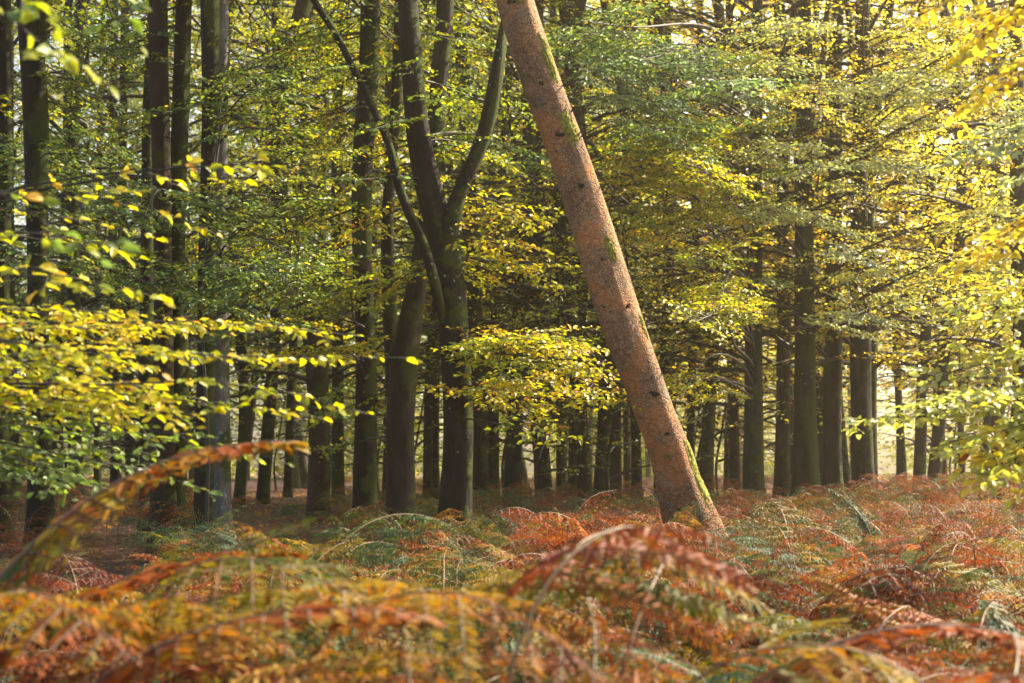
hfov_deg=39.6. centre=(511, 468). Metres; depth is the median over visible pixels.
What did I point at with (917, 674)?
bracken plant
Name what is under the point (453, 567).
bracken plant
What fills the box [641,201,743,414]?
beech tree
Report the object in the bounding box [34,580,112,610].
bracken plant
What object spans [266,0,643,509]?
beech tree
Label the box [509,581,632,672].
bracken plant
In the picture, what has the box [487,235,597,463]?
beech sapling
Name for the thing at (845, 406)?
beech tree
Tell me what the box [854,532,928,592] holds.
bracken plant
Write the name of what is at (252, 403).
beech tree
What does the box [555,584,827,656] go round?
bracken plant
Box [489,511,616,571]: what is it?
bracken plant
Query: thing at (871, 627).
bracken plant
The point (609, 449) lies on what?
beech sapling
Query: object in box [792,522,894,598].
bracken plant
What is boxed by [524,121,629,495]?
beech sapling
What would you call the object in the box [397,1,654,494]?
beech tree
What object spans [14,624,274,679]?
ladder fern
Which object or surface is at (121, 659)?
bracken plant
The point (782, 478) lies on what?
beech tree
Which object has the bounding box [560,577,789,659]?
bracken plant
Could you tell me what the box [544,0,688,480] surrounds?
beech tree
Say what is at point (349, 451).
beech sapling
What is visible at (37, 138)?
beech tree
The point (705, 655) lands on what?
bracken plant
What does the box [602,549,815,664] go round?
bracken plant
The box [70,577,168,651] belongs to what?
bracken plant
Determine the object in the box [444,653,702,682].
bracken plant
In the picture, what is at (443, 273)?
beech tree
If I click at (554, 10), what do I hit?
beech tree
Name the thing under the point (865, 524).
ladder fern
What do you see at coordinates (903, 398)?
beech tree
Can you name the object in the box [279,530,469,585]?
bracken plant
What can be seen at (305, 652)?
bracken plant
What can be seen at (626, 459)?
beech tree
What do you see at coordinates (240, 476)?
beech tree
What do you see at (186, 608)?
bracken plant
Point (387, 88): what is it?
beech tree
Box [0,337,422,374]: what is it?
beech branch
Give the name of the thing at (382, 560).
bracken plant
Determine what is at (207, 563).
bracken plant
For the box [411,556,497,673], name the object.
bracken plant
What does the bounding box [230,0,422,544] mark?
beech tree
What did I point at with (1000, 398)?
beech branch
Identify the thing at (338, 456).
beech tree
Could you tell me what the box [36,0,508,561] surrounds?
beech tree
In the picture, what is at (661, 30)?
beech tree
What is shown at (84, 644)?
bracken plant
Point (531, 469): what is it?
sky
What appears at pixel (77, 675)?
bracken plant
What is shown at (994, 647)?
bracken plant
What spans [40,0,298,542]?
beech tree
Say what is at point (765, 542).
bracken plant
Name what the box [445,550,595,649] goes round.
bracken plant
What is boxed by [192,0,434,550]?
beech tree
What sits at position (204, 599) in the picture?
bracken plant
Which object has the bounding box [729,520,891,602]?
bracken plant
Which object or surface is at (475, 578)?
bracken plant
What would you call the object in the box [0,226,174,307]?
beech branch
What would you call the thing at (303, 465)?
beech tree
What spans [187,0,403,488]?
beech tree
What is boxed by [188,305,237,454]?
beech sapling
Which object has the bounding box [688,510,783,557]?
bracken plant
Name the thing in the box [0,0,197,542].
beech tree
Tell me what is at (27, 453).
beech branch
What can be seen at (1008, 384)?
beech sapling
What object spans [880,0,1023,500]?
beech tree
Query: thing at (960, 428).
beech tree
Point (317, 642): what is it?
bracken plant
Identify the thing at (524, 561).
bracken plant
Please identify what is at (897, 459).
beech tree
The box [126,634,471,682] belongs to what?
bracken plant
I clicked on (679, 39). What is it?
beech tree
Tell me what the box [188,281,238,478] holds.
beech sapling
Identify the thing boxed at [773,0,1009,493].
beech tree
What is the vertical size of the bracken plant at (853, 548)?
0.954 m
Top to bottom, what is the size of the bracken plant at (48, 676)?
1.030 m
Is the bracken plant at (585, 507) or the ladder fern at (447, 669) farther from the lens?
the bracken plant at (585, 507)
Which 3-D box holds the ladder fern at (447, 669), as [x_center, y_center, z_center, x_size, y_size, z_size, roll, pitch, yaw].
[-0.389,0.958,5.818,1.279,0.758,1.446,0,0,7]
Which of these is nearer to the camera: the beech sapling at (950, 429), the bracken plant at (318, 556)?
the bracken plant at (318, 556)
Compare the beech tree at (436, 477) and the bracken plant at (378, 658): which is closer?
the bracken plant at (378, 658)
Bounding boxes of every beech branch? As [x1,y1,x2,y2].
[0,0,118,98]
[0,146,340,242]
[0,191,141,267]
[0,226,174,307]
[0,298,295,344]
[0,307,363,346]
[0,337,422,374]
[0,338,171,390]
[0,357,230,425]
[0,373,332,433]
[0,374,373,423]
[0,402,294,469]
[0,440,222,506]
[0,443,151,495]
[64,0,151,56]
[841,328,1023,508]
[908,0,1023,138]
[911,274,1023,334]
[924,107,1023,198]
[937,204,1023,286]
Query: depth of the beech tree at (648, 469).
86.50 m
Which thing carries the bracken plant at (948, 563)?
on the ground
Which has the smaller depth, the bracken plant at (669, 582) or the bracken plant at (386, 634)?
the bracken plant at (386, 634)
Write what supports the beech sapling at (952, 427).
on the ground
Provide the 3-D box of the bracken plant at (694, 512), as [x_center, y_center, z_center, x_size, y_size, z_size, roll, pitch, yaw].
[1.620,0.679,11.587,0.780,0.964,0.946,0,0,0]
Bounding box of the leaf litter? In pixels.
[1,488,1023,670]
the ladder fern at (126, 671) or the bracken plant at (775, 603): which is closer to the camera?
the ladder fern at (126, 671)
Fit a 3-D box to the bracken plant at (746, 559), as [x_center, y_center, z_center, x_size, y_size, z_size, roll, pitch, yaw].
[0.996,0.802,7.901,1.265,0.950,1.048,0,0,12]
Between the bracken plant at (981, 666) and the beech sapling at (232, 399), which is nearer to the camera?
the bracken plant at (981, 666)
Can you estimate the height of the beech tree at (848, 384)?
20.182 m
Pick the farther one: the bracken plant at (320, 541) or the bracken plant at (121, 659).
the bracken plant at (320, 541)
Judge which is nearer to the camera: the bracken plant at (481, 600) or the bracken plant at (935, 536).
the bracken plant at (481, 600)
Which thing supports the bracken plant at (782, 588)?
on the ground
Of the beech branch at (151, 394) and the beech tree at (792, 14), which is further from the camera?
the beech tree at (792, 14)
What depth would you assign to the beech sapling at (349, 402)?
58.55 m
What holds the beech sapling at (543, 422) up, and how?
on the ground
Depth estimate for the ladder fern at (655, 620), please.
6.30 m
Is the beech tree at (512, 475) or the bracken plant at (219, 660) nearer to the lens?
the bracken plant at (219, 660)
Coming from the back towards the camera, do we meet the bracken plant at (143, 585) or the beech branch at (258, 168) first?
the bracken plant at (143, 585)
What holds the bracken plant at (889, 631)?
on the ground
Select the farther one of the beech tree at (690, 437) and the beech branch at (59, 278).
the beech tree at (690, 437)
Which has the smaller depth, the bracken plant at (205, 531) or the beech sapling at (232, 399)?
the bracken plant at (205, 531)
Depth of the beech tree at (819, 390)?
35.87 m
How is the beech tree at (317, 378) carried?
on the ground
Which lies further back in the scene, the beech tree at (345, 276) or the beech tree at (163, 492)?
the beech tree at (345, 276)
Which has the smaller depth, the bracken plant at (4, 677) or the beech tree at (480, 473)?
the bracken plant at (4, 677)
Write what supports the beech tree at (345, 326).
on the ground
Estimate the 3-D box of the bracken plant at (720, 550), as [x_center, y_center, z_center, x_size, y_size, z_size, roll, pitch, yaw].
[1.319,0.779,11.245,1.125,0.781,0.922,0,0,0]
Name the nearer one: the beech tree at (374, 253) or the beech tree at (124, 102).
the beech tree at (124, 102)
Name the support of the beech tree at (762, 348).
on the ground
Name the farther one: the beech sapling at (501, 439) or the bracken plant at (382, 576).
the beech sapling at (501, 439)
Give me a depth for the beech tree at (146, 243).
18.91 m
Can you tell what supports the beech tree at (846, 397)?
on the ground
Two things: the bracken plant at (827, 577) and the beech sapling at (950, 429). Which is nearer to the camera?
the bracken plant at (827, 577)
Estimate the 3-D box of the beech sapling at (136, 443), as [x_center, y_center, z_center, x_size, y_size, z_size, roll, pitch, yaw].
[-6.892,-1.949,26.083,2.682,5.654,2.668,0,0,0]
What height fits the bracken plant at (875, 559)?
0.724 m
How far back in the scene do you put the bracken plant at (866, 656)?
2.96 m
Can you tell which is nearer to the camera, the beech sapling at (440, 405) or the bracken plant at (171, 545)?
the bracken plant at (171, 545)
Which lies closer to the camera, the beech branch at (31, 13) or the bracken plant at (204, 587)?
the beech branch at (31, 13)
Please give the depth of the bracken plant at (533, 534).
11.54 m
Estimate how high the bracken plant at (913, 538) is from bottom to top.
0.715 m
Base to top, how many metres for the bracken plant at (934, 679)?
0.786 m
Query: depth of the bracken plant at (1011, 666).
3.03 m
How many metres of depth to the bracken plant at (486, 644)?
5.57 m
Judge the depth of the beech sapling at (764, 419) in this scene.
33.70 m
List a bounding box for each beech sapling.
[14,154,132,504]
[15,251,26,467]
[49,221,139,461]
[63,271,138,477]
[65,224,196,506]
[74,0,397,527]
[86,268,196,472]
[94,53,302,507]
[188,277,237,438]
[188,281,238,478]
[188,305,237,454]
[229,215,331,490]
[257,216,378,456]
[274,353,308,464]
[299,247,382,474]
[302,270,416,460]
[328,268,422,489]
[330,156,487,460]
[330,204,442,470]
[343,330,384,470]
[416,77,587,489]
[416,270,502,456]
[417,265,505,465]
[468,119,619,509]
[485,166,597,462]
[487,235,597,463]
[500,276,593,467]
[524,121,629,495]
[533,177,682,507]
[568,246,698,464]
[579,21,819,469]
[641,292,743,462]
[644,187,775,495]
[677,353,724,456]
[678,351,719,452]
[679,120,821,450]
[701,357,763,464]
[716,188,850,459]
[762,346,776,464]
[843,140,979,453]
[877,184,1010,474]
[882,225,1004,493]
[894,307,974,465]
[967,287,1010,463]
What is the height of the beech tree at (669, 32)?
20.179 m
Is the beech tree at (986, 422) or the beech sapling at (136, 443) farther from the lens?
the beech tree at (986, 422)
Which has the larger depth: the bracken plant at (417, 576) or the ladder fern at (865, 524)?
the ladder fern at (865, 524)
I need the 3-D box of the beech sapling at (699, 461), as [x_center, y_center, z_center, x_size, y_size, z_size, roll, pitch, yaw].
[3.150,-3.292,24.142,3.857,8.209,3.412,0,0,31]
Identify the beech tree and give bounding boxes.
[0,0,149,551]
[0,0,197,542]
[10,0,139,506]
[11,0,258,508]
[13,0,194,505]
[14,0,201,484]
[14,0,273,488]
[14,83,95,480]
[15,0,267,507]
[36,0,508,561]
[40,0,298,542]
[52,0,253,535]
[52,182,136,431]
[84,11,261,484]
[92,0,382,495]
[99,0,428,497]
[103,2,262,419]
[107,0,380,504]
[124,0,348,508]
[144,0,178,563]
[145,0,508,555]
[185,0,399,488]
[185,0,505,521]
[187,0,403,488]
[188,2,407,489]
[191,0,457,504]
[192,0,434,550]
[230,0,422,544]
[230,169,285,480]
[231,0,544,485]
[261,177,351,433]
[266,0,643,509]
[279,116,400,428]
[281,0,642,354]
[283,0,550,503]
[292,0,485,499]
[303,0,641,574]
[307,0,569,498]
[342,0,646,508]
[343,1,505,479]
[348,0,473,414]
[356,7,618,465]
[373,0,690,507]
[380,0,436,394]
[397,0,680,496]
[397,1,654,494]
[402,0,601,498]
[406,92,502,433]
[407,30,549,420]
[410,0,717,505]
[417,0,742,503]
[421,50,545,413]
[448,0,707,507]
[484,0,825,499]
[487,0,712,499]
[502,150,586,459]
[519,164,610,476]
[542,0,744,494]
[543,0,793,411]
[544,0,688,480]
[545,0,975,516]
[548,27,658,484]
[550,0,734,498]
[573,0,849,496]
[587,0,820,456]
[591,0,899,495]
[596,0,792,485]
[600,1,848,495]
[603,0,1009,483]
[618,0,973,510]
[621,0,989,505]
[621,180,684,477]
[636,0,952,476]
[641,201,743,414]
[654,0,991,504]
[675,238,743,441]
[684,203,773,475]
[686,0,1009,504]
[686,10,892,414]
[715,146,792,426]
[720,177,775,444]
[732,0,1004,492]
[739,0,904,398]
[739,0,1010,499]
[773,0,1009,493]
[774,0,1012,500]
[794,0,1012,500]
[811,0,1012,499]
[816,0,1012,498]
[819,0,1006,489]
[842,169,914,478]
[842,207,916,428]
[843,0,1023,499]
[843,0,1023,508]
[846,0,1023,496]
[873,0,1023,496]
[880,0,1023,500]
[910,152,1008,477]
[950,171,1010,412]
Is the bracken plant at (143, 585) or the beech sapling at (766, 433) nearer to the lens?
the bracken plant at (143, 585)
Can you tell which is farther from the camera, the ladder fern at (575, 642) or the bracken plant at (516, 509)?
the bracken plant at (516, 509)
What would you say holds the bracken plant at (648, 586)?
on the ground
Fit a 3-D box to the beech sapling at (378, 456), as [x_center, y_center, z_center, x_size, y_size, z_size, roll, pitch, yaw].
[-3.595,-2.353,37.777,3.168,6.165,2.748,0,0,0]
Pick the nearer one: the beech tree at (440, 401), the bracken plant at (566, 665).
the bracken plant at (566, 665)
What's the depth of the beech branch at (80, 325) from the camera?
5.28 m
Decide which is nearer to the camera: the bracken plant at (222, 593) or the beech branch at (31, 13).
the beech branch at (31, 13)
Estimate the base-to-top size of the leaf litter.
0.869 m
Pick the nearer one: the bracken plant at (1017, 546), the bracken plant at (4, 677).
the bracken plant at (4, 677)
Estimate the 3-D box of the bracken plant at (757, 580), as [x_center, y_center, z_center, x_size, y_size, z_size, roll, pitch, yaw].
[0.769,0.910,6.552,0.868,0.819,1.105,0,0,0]
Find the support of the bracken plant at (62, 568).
on the ground
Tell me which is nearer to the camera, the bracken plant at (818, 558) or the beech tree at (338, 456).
the bracken plant at (818, 558)
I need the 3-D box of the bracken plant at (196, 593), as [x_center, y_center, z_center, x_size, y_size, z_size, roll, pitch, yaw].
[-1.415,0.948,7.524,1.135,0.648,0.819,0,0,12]
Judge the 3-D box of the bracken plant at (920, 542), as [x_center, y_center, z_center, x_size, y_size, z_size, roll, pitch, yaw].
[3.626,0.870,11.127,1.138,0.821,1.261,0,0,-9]
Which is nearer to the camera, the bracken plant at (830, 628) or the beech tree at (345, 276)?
the bracken plant at (830, 628)
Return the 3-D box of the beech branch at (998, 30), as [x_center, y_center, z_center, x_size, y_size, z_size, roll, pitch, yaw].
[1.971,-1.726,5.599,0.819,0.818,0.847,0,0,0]
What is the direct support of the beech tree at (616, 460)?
on the ground
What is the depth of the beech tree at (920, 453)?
30.95 m
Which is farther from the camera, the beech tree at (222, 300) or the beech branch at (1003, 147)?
the beech tree at (222, 300)
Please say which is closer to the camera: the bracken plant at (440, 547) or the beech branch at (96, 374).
the beech branch at (96, 374)
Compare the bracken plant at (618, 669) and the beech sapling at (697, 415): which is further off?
the beech sapling at (697, 415)
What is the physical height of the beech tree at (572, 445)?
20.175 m
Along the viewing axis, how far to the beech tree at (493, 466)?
31.95 m
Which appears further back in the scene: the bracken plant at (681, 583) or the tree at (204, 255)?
the tree at (204, 255)
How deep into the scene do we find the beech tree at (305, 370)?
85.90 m
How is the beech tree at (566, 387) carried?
on the ground
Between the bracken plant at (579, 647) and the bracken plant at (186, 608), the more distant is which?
the bracken plant at (579, 647)
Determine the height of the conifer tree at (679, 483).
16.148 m
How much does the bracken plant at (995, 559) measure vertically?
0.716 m
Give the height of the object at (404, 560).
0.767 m
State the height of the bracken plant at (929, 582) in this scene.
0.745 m
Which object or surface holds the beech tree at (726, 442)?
on the ground
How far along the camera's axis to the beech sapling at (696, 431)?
41.29 m
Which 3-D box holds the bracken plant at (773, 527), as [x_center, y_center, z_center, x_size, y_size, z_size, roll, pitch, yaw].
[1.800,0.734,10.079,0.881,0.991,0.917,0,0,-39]
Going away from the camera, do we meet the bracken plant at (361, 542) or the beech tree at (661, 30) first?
the bracken plant at (361, 542)
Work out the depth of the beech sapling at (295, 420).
46.04 m
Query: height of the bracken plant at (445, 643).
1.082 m
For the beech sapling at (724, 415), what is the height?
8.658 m
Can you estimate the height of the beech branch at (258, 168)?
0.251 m
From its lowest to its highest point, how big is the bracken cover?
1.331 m
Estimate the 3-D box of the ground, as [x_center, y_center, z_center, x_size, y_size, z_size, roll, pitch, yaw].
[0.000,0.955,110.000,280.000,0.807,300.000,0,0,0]
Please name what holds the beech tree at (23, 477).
on the ground
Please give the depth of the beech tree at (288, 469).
36.00 m
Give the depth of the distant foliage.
98.52 m
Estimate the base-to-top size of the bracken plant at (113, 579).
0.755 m
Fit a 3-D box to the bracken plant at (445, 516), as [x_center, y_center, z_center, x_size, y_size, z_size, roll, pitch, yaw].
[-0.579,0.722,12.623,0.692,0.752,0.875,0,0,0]
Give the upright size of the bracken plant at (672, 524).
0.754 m
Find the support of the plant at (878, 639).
on the ground
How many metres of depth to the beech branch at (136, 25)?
3.79 m
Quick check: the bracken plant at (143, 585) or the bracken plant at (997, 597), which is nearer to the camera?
the bracken plant at (997, 597)
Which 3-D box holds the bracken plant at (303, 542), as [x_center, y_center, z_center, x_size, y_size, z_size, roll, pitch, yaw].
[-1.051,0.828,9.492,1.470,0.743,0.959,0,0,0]
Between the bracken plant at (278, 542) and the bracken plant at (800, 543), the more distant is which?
the bracken plant at (800, 543)
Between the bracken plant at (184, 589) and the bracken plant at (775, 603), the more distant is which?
the bracken plant at (184, 589)
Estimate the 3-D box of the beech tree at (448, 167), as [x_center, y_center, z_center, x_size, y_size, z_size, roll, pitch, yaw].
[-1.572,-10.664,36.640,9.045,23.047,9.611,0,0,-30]
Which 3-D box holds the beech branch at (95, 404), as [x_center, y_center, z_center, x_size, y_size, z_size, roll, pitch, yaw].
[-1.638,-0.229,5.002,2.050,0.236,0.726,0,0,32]
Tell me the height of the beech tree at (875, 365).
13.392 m
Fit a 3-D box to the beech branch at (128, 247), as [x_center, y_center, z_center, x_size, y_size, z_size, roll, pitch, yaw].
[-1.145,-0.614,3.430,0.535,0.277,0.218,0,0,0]
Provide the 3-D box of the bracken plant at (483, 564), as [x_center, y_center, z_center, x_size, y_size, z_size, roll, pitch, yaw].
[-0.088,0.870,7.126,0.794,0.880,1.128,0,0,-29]
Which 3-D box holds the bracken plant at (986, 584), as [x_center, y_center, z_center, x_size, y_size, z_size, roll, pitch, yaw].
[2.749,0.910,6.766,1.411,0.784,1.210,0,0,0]
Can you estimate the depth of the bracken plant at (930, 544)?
9.27 m
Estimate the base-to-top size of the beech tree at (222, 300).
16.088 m
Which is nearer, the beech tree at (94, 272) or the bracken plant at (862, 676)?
the bracken plant at (862, 676)
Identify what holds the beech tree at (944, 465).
on the ground
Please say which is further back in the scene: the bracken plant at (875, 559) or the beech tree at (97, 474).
the beech tree at (97, 474)
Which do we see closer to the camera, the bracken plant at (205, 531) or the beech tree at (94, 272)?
the bracken plant at (205, 531)
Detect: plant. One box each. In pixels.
[0,534,53,586]
[0,553,124,682]
[0,558,12,606]
[0,560,19,587]
[0,589,199,676]
[0,607,239,682]
[0,608,57,682]
[1,657,179,682]
[11,570,90,593]
[21,582,277,673]
[22,650,229,682]
[28,565,351,677]
[29,597,326,682]
[32,586,211,653]
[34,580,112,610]
[36,563,78,580]
[45,652,251,682]
[46,570,226,652]
[48,630,124,652]
[49,659,126,682]
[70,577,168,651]
[80,632,275,682]
[83,518,383,672]
[102,588,385,682]
[108,562,177,602]
[111,525,221,583]
[116,526,272,570]
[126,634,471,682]
[130,502,254,620]
[134,646,467,682]
[135,548,247,597]
[147,653,174,682]
[152,552,298,659]
[157,531,238,570]
[157,611,264,682]
[162,661,326,682]
[169,570,288,612]
[172,518,397,661]
[174,570,246,631]
[174,590,214,603]
[175,570,547,682]
[182,586,603,678]
[190,538,302,578]
[205,523,305,554]
[208,565,447,607]
[209,667,438,682]
[217,536,372,583]
[217,644,550,682]
[220,635,371,681]
[222,564,479,650]
[222,627,403,675]
[224,588,382,681]
[230,577,509,676]
[248,538,457,580]
[268,525,416,572]
[274,495,308,536]
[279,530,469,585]
[294,589,614,682]
[295,513,463,619]
[295,529,374,569]
[323,559,390,595]
[337,619,724,682]
[346,625,687,681]
[347,610,573,680]
[352,548,463,591]
[355,551,492,636]
[360,523,451,565]
[361,530,512,571]
[366,589,489,670]
[367,557,502,585]
[377,573,621,677]
[380,555,516,645]
[386,609,571,681]
[390,632,542,676]
[401,535,499,581]
[408,508,483,557]
[410,558,622,652]
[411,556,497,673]
[419,571,602,682]
[421,543,600,595]
[424,565,706,661]
[438,553,673,675]
[441,508,613,559]
[442,532,822,682]
[444,562,604,609]
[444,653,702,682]
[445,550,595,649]
[470,561,592,597]
[472,534,601,573]
[475,560,730,659]
[476,514,558,550]
[482,574,779,682]
[485,553,691,626]
[488,507,646,575]
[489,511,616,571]
[495,655,635,682]
[499,526,758,682]
[502,646,609,678]
[506,523,578,557]
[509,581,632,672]
[513,528,597,568]
[514,593,769,682]
[524,591,670,682]
[531,643,598,682]
[550,490,708,580]
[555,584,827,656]
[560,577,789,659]
[562,510,661,557]
[562,627,796,682]
[587,642,759,682]
[589,641,682,682]
[593,535,821,600]
[596,556,960,681]
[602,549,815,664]
[609,527,803,601]
[610,542,746,593]
[618,578,775,680]
[624,515,711,546]
[641,623,862,682]
[647,522,712,554]
[659,503,707,544]
[664,523,885,662]
[665,493,744,565]
[665,520,754,562]
[679,577,994,682]
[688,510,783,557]
[688,618,923,682]
[705,501,834,571]
[705,575,943,661]
[707,571,907,647]
[719,613,980,682]
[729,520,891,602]
[736,529,855,582]
[743,551,850,600]
[748,556,845,593]
[749,622,1023,682]
[753,572,1023,682]
[754,543,1023,662]
[758,594,956,682]
[759,586,893,639]
[767,523,879,595]
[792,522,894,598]
[794,547,932,597]
[797,602,1023,682]
[800,526,1023,610]
[800,538,922,567]
[802,551,884,582]
[815,611,969,681]
[823,579,1022,645]
[828,546,961,571]
[828,558,1023,612]
[834,569,1021,652]
[836,572,975,640]
[837,529,978,596]
[838,668,881,682]
[851,562,1022,653]
[851,657,1023,682]
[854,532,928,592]
[857,505,1022,611]
[861,523,970,570]
[872,644,1023,682]
[882,526,1023,571]
[897,621,1021,675]
[900,524,1019,574]
[910,590,1023,660]
[915,666,1001,682]
[916,561,1023,644]
[916,673,962,682]
[922,572,1023,640]
[934,670,1023,682]
[935,539,1022,574]
[945,595,1023,663]
[946,536,1023,599]
[959,632,1023,682]
[969,561,1023,604]
[976,580,1023,607]
[985,674,1023,682]
[996,547,1023,583]
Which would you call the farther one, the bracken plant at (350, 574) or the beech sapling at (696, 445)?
the beech sapling at (696, 445)
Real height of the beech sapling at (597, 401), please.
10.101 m
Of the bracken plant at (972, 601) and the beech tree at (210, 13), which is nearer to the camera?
the bracken plant at (972, 601)
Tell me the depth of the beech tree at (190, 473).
59.27 m
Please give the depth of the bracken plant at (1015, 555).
9.88 m
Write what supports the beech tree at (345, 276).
on the ground
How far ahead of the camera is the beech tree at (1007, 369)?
81.59 m
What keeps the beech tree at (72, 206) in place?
on the ground
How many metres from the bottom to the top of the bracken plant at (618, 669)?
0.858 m
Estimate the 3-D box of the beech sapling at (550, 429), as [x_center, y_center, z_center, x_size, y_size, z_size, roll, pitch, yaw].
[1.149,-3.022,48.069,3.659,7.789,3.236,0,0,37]
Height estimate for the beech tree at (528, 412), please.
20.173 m
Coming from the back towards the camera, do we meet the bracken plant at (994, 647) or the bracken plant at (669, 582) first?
the bracken plant at (669, 582)
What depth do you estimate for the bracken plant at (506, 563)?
7.15 m
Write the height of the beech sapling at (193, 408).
10.042 m
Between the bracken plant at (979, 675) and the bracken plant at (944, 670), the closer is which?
the bracken plant at (979, 675)
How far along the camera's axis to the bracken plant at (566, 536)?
10.61 m
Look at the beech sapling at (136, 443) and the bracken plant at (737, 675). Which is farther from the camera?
the beech sapling at (136, 443)
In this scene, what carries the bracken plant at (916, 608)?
on the ground
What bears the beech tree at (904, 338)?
on the ground
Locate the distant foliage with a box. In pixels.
[14,0,1011,480]
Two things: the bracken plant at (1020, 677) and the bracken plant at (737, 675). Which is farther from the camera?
the bracken plant at (737, 675)
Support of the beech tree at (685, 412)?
on the ground
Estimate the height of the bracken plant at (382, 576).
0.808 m
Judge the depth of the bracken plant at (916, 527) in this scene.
12.35 m
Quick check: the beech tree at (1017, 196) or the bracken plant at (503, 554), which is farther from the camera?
the beech tree at (1017, 196)
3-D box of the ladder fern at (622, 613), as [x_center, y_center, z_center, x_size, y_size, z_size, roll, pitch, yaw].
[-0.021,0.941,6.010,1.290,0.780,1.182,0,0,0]
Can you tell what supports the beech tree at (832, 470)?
on the ground
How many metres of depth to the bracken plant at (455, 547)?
10.84 m
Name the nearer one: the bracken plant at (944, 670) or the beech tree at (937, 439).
the bracken plant at (944, 670)
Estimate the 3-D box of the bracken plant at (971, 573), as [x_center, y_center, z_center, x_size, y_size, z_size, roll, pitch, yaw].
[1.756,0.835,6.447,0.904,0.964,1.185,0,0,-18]
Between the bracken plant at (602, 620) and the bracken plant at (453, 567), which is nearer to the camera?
the bracken plant at (602, 620)
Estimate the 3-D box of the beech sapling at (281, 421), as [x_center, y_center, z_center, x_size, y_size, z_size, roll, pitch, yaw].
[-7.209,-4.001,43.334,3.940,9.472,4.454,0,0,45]
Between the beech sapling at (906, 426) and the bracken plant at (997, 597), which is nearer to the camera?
the bracken plant at (997, 597)
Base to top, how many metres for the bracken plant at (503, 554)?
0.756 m
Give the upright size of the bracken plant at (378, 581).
1.080 m
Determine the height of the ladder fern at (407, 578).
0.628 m
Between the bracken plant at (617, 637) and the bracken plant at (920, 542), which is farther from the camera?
the bracken plant at (920, 542)
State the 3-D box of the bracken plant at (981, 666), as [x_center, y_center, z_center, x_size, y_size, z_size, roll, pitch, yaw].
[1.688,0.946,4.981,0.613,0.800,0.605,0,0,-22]
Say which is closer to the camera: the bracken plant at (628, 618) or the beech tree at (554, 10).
the bracken plant at (628, 618)
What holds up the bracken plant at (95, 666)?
on the ground
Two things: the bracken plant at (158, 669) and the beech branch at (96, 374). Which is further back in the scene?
the beech branch at (96, 374)
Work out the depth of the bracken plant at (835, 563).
10.65 m
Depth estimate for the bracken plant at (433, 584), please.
7.20 m
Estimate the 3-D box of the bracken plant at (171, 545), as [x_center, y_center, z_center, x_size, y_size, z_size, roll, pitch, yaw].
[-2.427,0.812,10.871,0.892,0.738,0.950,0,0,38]
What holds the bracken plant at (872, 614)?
on the ground
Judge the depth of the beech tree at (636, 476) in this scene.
32.89 m
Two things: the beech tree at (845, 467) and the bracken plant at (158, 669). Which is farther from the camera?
the beech tree at (845, 467)
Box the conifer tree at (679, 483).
[395,0,734,568]
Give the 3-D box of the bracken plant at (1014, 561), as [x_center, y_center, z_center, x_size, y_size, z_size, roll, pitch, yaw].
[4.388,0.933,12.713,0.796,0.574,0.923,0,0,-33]
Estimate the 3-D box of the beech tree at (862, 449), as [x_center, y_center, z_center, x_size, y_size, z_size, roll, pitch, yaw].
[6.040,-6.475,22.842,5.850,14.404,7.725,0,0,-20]
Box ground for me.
[0,472,1023,682]
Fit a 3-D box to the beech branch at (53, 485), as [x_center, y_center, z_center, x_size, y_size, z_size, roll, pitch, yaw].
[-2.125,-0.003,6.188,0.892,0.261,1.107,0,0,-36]
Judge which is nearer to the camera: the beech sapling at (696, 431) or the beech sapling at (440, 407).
the beech sapling at (696, 431)
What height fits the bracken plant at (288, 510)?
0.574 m
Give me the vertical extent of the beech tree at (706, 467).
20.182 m
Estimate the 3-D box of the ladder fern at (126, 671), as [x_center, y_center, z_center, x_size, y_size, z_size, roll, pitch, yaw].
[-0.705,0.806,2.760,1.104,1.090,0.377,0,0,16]
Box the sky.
[14,0,1023,472]
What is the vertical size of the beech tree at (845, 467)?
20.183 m
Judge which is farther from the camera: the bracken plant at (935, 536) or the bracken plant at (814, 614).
the bracken plant at (935, 536)
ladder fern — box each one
[0,441,309,649]
[0,547,308,677]
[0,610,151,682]
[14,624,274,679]
[92,602,447,682]
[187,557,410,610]
[220,638,611,682]
[266,632,569,681]
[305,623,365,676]
[318,619,549,680]
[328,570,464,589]
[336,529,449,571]
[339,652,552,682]
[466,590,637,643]
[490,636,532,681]
[591,613,776,682]
[690,578,925,682]
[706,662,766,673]
[775,488,882,568]
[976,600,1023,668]
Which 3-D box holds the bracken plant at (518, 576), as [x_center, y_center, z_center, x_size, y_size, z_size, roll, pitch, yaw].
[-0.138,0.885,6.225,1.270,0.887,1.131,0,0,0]
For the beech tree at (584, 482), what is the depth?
26.86 m
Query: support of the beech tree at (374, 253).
on the ground
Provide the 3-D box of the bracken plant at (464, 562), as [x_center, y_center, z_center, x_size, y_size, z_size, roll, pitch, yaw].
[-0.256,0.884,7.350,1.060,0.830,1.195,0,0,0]
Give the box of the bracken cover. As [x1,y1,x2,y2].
[0,470,1023,682]
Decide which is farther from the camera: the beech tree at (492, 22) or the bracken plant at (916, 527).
the beech tree at (492, 22)

